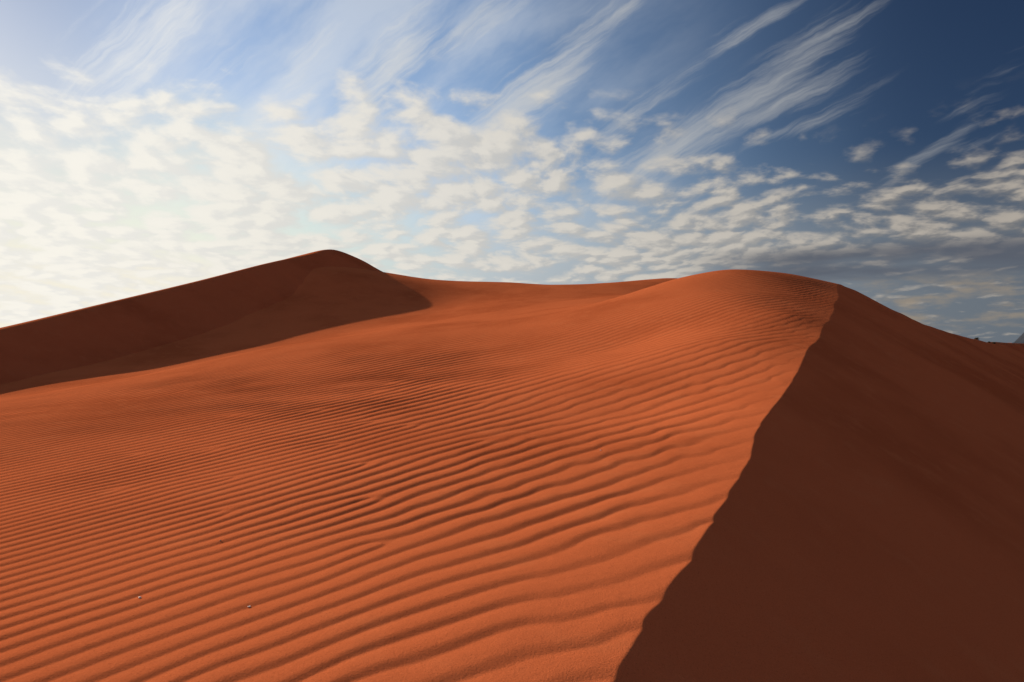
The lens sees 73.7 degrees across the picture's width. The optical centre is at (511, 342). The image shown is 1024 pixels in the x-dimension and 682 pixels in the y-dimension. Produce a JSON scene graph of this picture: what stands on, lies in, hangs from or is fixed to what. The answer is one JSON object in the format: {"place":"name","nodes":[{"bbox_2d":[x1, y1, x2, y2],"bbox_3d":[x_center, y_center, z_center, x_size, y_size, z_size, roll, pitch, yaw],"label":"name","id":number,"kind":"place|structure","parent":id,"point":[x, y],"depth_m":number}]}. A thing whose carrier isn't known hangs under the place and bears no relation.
{"place":"outdoors","nodes":[
{"label":"outdoors","id":0,"kind":"place"},
{"bbox_2d":[0,249,381,383],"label":"sand dune","id":1,"kind":"structure","parent":0,"point":[94,334],"depth_m":41.11},
{"bbox_2d":[0,267,1023,681],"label":"sand dune","id":2,"kind":"structure","parent":0,"point":[366,475],"depth_m":6.21},
{"bbox_2d":[0,0,1023,342],"label":"sky","id":3,"kind":"structure","parent":0,"point":[874,149]},
{"bbox_2d":[991,342,1023,352],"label":"sand dune","id":4,"kind":"structure","parent":0,"point":[1018,346],"depth_m":101.31},
{"bbox_2d":[1013,333,1023,342],"bbox_3d":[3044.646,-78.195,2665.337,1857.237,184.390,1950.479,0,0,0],"label":"mountain range","id":5,"kind":"structure","parent":0,"point":[1020,339],"depth_m":3039.49}
]}

